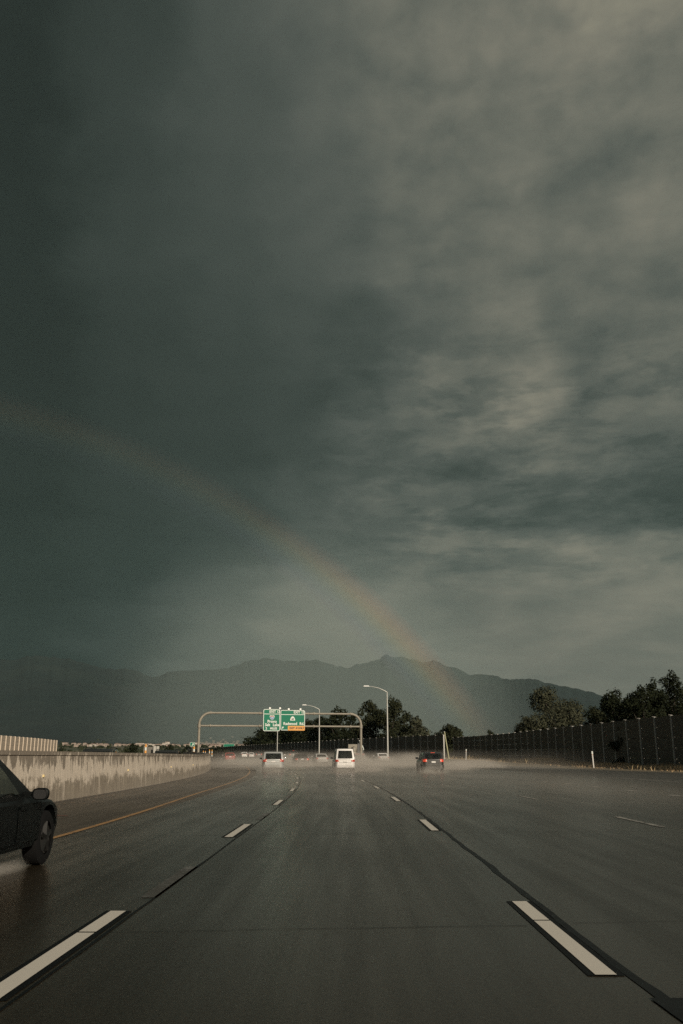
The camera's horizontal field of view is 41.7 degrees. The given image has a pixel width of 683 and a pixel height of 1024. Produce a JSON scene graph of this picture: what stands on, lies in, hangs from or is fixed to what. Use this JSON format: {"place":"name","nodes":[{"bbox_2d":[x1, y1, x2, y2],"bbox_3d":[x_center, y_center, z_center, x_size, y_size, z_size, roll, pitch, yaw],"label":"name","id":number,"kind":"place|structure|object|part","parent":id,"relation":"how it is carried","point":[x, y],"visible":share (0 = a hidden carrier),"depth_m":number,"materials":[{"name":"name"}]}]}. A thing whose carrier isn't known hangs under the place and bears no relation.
{"place":"outdoors","nodes":[
{"label":"outdoors","id":0,"kind":"place"},
{"bbox_2d":[53,758,255,838],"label":"shoulder","id":1,"kind":"object","parent":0,"point":[79,815],"visible":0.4,"depth_m":29.36},
{"bbox_2d":[0,750,210,801],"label":"concrete barrier","id":2,"kind":"object","parent":1,"relation":"on","point":[61,775],"visible":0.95,"depth_m":32.13,"materials":[{"name":"beige concrete"}]},
{"bbox_2d":[57,773,213,808],"bbox_3d":[-7.982,12.211,39.788,3.830,0.052,67.043,1,-15,-2],"label":"shoulder grit","id":3,"kind":"object","parent":1,"relation":"on","point":[130,792],"visible":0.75,"depth_m":31.62,"materials":[{"name":"grey gravel"}]},
{"bbox_2d":[11,745,544,755],"bbox_3d":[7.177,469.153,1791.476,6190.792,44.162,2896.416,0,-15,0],"label":"valley","id":4,"kind":"structure","parent":0,"point":[76,749],"depth_m":2090.49,"materials":[{"name":"green plant"}]},
{"bbox_2d":[38,738,242,753],"bbox_3d":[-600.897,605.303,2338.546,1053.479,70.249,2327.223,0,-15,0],"label":"valley woods","id":5,"kind":"object","parent":4,"relation":"on","point":[80,747],"visible":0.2,"depth_m":2216.66,"materials":[{"name":"green plant"}]},
{"bbox_2d":[62,736,246,747],"bbox_3d":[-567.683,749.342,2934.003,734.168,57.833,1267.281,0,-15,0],"label":"distant town","id":6,"kind":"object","parent":4,"relation":"on","point":[120,744],"visible":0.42,"depth_m":2657.05},
{"bbox_2d":[0,654,629,745],"bbox_3d":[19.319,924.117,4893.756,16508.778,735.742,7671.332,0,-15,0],"label":"mountains","id":7,"kind":"structure","parent":0,"point":[68,700],"depth_m":5122.51,"materials":[{"name":"grey stone"}]},
{"bbox_2d":[0,757,682,1023],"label":"road","id":8,"kind":"structure","parent":0,"point":[369,892],"depth_m":8.19,"materials":[{"name":"grey asphalt"}]},
{"bbox_2d":[0,760,56,864],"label":"car","id":9,"kind":"object","parent":8,"relation":"on","point":[28,820],"visible":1,"depth_m":10.78,"materials":[{"name":"black paint"}]},
{"bbox_3d":[-3.754,3.497,9.920,0.042,0.440,0.930,0,-15,0],"label":"door","id":10,"kind":"part","parent":9,"relation":"part of","materials":[{"name":"black paint"}]},
{"bbox_3d":[-3.878,3.110,10.337,0.077,0.353,0.909,0,-15,0],"label":"side window","id":11,"kind":"part","parent":9,"relation":"part of","materials":[{"name":"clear glass"}]},
{"bbox_3d":[-3.748,3.736,10.793,0.042,0.440,0.800,0,-15,0],"label":"door","id":12,"kind":"part","parent":9,"relation":"part of","materials":[{"name":"black paint"}]},
{"bbox_2d":[222,753,235,761],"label":"car","id":13,"kind":"object","parent":8,"relation":"on","point":[229,756],"visible":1,"depth_m":147.10,"materials":[{"name":"red paint"}]},
{"bbox_2d":[240,752,247,757],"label":"car","id":14,"kind":"object","parent":8,"relation":"on","point":[243,754],"visible":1,"depth_m":253.20,"materials":[{"name":"white paint"}]},
{"bbox_2d":[254,752,261,757],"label":"car","id":15,"kind":"object","parent":8,"relation":"on","point":[257,754],"visible":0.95,"depth_m":247.44,"materials":[{"name":"grey paint"}]},
{"bbox_2d":[260,751,285,771],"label":"minivan","id":16,"kind":"object","parent":8,"relation":"on","point":[272,760],"visible":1,"depth_m":79.16,"materials":[{"name":"silver metal"}]},
{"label":"rear window","id":17,"kind":"part","parent":16,"relation":"part of","materials":[{"name":"black glass"}]},
{"bbox_2d":[286,750,297,758],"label":"suv","id":18,"kind":"object","parent":8,"relation":"on","point":[290,754],"visible":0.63,"depth_m":183.74,"materials":[{"name":"grey paint"}]},
{"bbox_2d":[291,754,308,765],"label":"car","id":19,"kind":"object","parent":8,"relation":"on","point":[300,759],"visible":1,"depth_m":111.20,"materials":[{"name":"red paint"}]},
{"bbox_2d":[312,754,327,763],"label":"car","id":20,"kind":"object","parent":8,"relation":"on","point":[319,758],"visible":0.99,"depth_m":121.85,"materials":[{"name":"silver metal"}]},
{"bbox_2d":[330,749,354,771],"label":"van","id":21,"kind":"object","parent":8,"relation":"on","point":[343,758],"visible":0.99,"depth_m":79.18,"materials":[{"name":"white paint"}]},
{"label":"rear window","id":22,"kind":"part","parent":21,"relation":"part of","materials":[{"name":"black glass"}]},
{"bbox_2d":[348,744,364,760],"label":"truck","id":23,"kind":"object","parent":8,"relation":"on","point":[350,746],"visible":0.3,"depth_m":167.98,"materials":[{"name":"grey paint"}]},
{"bbox_2d":[373,753,388,762],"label":"car","id":24,"kind":"object","parent":8,"relation":"on","point":[378,757],"visible":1,"depth_m":135.64,"materials":[{"name":"white paint"}]},
{"bbox_2d":[415,751,443,772],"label":"suv","id":25,"kind":"object","parent":8,"relation":"on","point":[430,761],"visible":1,"depth_m":75.33,"materials":[{"name":"grey paint"}]},
{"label":"rear window","id":26,"kind":"part","parent":25,"relation":"part of","materials":[{"name":"black glass"}]},
{"bbox_2d":[0,0,682,705],"label":"sky","id":27,"kind":"structure","parent":0,"point":[344,333],"materials":[{"name":"grey"}]},
{"bbox_2d":[351,746,356,753],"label":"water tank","id":28,"kind":"object","parent":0,"point":[354,748],"visible":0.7,"depth_m":163.15,"materials":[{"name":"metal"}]},
{"bbox_2d":[357,740,363,753],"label":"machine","id":29,"kind":"object","parent":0,"point":[358,748],"visible":0.68,"depth_m":163.35,"materials":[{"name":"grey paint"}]},
{"bbox_2d":[355,758,682,782],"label":"shoulder","id":30,"kind":"object","parent":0,"point":[658,776],"visible":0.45,"depth_m":75.91},
{"bbox_2d":[391,758,682,772],"bbox_3d":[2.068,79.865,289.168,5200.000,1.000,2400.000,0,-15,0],"label":"ground","id":31,"kind":"structure","parent":0,"point":[466,761],"depth_m":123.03,"materials":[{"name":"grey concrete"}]},
{"bbox_2d":[0,735,57,750],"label":"noise wall","id":32,"kind":"structure","parent":31,"relation":"on","point":[26,744],"depth_m":210.84,"materials":[{"name":"beige concrete"}]},
{"bbox_2d":[124,743,138,752],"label":"bush","id":33,"kind":"object","parent":31,"relation":"on","point":[132,749],"visible":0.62,"depth_m":231.98,"materials":[{"name":"green plant"}]},
{"bbox_2d":[164,744,173,749],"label":"bush","id":34,"kind":"object","parent":31,"relation":"on","point":[170,747],"visible":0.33,"depth_m":251.37,"materials":[{"name":"green plant"}]},
{"bbox_2d":[207,746,229,757],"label":"bush","id":35,"kind":"object","parent":31,"relation":"on","point":[217,753],"visible":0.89,"depth_m":318.14,"materials":[{"name":"green plant"}]},
{"bbox_2d":[242,727,266,751],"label":"tree","id":36,"kind":"object","parent":31,"relation":"on","point":[253,740],"visible":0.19,"depth_m":451.97,"materials":[{"name":"green plant"}]},
{"bbox_2d":[257,729,284,754],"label":"tree","id":37,"kind":"object","parent":31,"relation":"on","point":[270,737],"visible":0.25,"depth_m":402.13,"materials":[{"name":"green plant"}]},
{"bbox_2d":[197,711,362,760],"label":"sign gantry","id":38,"kind":"object","parent":31,"relation":"on","point":[360,726],"visible":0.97,"depth_m":157.92,"materials":[{"name":"metal"}]},
{"bbox_2d":[263,707,280,730],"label":"highway sign","id":39,"kind":"object","parent":38,"relation":"attached to","point":[271,719],"visible":1,"depth_m":157.94,"materials":[{"name":"metal"}]},
{"bbox_2d":[280,708,304,730],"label":"highway sign","id":40,"kind":"object","parent":38,"relation":"attached to","point":[292,720],"visible":1,"depth_m":158.61,"materials":[{"name":"metal"}]},
{"bbox_2d":[278,719,320,750],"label":"tree","id":41,"kind":"object","parent":31,"relation":"on","point":[291,736],"visible":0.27,"depth_m":365.77,"materials":[{"name":"green plant"}]},
{"bbox_2d":[304,705,319,753],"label":"street lamp","id":42,"kind":"object","parent":31,"relation":"on","point":[319,728],"visible":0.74,"depth_m":194.34,"materials":[{"name":"grey metal"}]},
{"bbox_2d":[188,734,444,758],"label":"noise wall","id":43,"kind":"structure","parent":31,"relation":"on","point":[398,749],"depth_m":234.77,"materials":[{"name":"concrete"}]},
{"bbox_2d":[298,715,335,745],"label":"tree","id":44,"kind":"object","parent":31,"relation":"on","point":[312,732],"visible":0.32,"depth_m":338.05,"materials":[{"name":"green plant"}]},
{"bbox_2d":[320,705,348,749],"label":"tree","id":45,"kind":"object","parent":31,"relation":"on","point":[338,733],"visible":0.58,"depth_m":319.29,"materials":[{"name":"green plant"}]},
{"bbox_2d":[340,713,362,739],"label":"tree","id":46,"kind":"object","parent":31,"relation":"on","point":[350,734],"visible":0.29,"depth_m":300.71,"materials":[{"name":"green plant"}]},
{"bbox_2d":[352,700,383,748],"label":"tree","id":47,"kind":"object","parent":31,"relation":"on","point":[369,728],"visible":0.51,"depth_m":275.97,"materials":[{"name":"green plant"}]},
{"bbox_2d":[363,685,388,761],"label":"street lamp","id":48,"kind":"object","parent":31,"relation":"on","point":[387,716],"visible":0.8,"depth_m":146.28,"materials":[{"name":"grey metal"}]},
{"bbox_2d":[372,695,414,742],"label":"tree","id":49,"kind":"object","parent":31,"relation":"on","point":[395,729],"visible":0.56,"depth_m":266.24,"materials":[{"name":"green plant"}]},
{"bbox_2d":[395,710,415,733],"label":"tree","id":50,"kind":"object","parent":31,"relation":"on","point":[406,717],"visible":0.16,"depth_m":273.57,"materials":[{"name":"green plant"}]},
{"bbox_2d":[400,715,431,747],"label":"tree","id":51,"kind":"object","parent":31,"relation":"on","point":[415,723],"visible":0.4,"depth_m":259.86,"materials":[{"name":"green plant"}]},
{"bbox_2d":[444,731,449,758],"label":"leaning pole","id":52,"kind":"object","parent":31,"relation":"on","point":[446,745],"visible":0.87,"depth_m":189.42,"materials":[{"name":"grey metal"}]},
{"bbox_2d":[425,723,471,755],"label":"tree","id":53,"kind":"object","parent":31,"relation":"on","point":[450,730],"visible":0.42,"depth_m":230.36,"materials":[{"name":"green plant"}]},
{"bbox_2d":[514,685,587,756],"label":"tree","id":54,"kind":"object","parent":31,"relation":"on","point":[559,714],"visible":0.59,"depth_m":175.89,"materials":[{"name":"green plant"}]},
{"bbox_2d":[452,714,682,765],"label":"noise wall","id":55,"kind":"structure","parent":31,"relation":"on","point":[649,745],"depth_m":119.22,"materials":[{"name":"concrete"}]},
{"bbox_2d":[579,706,607,725],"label":"tree","id":56,"kind":"object","parent":31,"relation":"on","point":[598,716],"visible":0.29,"depth_m":131.66,"materials":[{"name":"green plant"}]},
{"bbox_2d":[583,697,615,722],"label":"tree","id":57,"kind":"object","parent":31,"relation":"on","point":[588,711],"visible":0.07,"depth_m":135.99,"materials":[{"name":"green plant"}]},
{"bbox_2d":[607,720,625,763],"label":"shrub","id":58,"kind":"object","parent":31,"relation":"on","point":[614,748],"visible":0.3,"depth_m":110.02,"materials":[{"name":"green plant"}]},
{"bbox_2d":[597,687,636,740],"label":"tree","id":59,"kind":"object","parent":31,"relation":"on","point":[611,703],"visible":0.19,"depth_m":125.02,"materials":[{"name":"green plant"}]},
{"bbox_2d":[614,684,660,758],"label":"tree","id":60,"kind":"object","parent":31,"relation":"on","point":[639,698],"visible":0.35,"depth_m":117.46,"materials":[{"name":"green plant"}]},
{"bbox_2d":[646,677,664,714],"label":"tree","id":61,"kind":"object","parent":31,"relation":"on","point":[651,686],"visible":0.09,"depth_m":125.70,"materials":[{"name":"green plant"}]},
{"bbox_2d":[646,689,679,737],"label":"tree","id":62,"kind":"object","parent":31,"relation":"on","point":[660,701],"visible":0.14,"depth_m":121.07,"materials":[{"name":"green plant"}]},
{"bbox_2d":[650,669,682,737],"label":"tree","id":63,"kind":"object","parent":31,"relation":"on","point":[676,690],"visible":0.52,"depth_m":109.13,"materials":[{"name":"green plant"}]},
{"bbox_2d":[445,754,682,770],"bbox_3d":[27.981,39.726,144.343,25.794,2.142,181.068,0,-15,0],"label":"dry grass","id":64,"kind":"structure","parent":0,"point":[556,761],"depth_m":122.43,"materials":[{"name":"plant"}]},
{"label":"opposite road","id":65,"kind":"structure","parent":0,"visible":0},
{"bbox_2d":[83,747,118,752],"bbox_3d":[-13.048,13.537,47.988,2.320,1.811,4.626,1,-15,-5],"label":"car","id":66,"kind":"object","parent":65,"relation":"on","point":[100,750],"visible":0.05,"depth_m":47.79,"materials":[{"name":"grey paint"}]},
{"bbox_2d":[143,747,153,752],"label":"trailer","id":67,"kind":"object","parent":65,"relation":"on","point":[149,749],"visible":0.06,"depth_m":243.90,"materials":[{"name":"metal"}]},
{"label":"door","id":68,"kind":"part","parent":67,"relation":"part of","materials":[{"name":"white metal"}]},
{"bbox_2d":[155,749,180,753],"bbox_3d":[-11.627,16.695,59.555,2.320,1.811,4.626,1,-15,-5],"label":"car","id":69,"kind":"object","parent":65,"relation":"on","point":[168,751],"visible":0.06,"depth_m":59.32,"materials":[{"name":"grey paint"}]}
]}

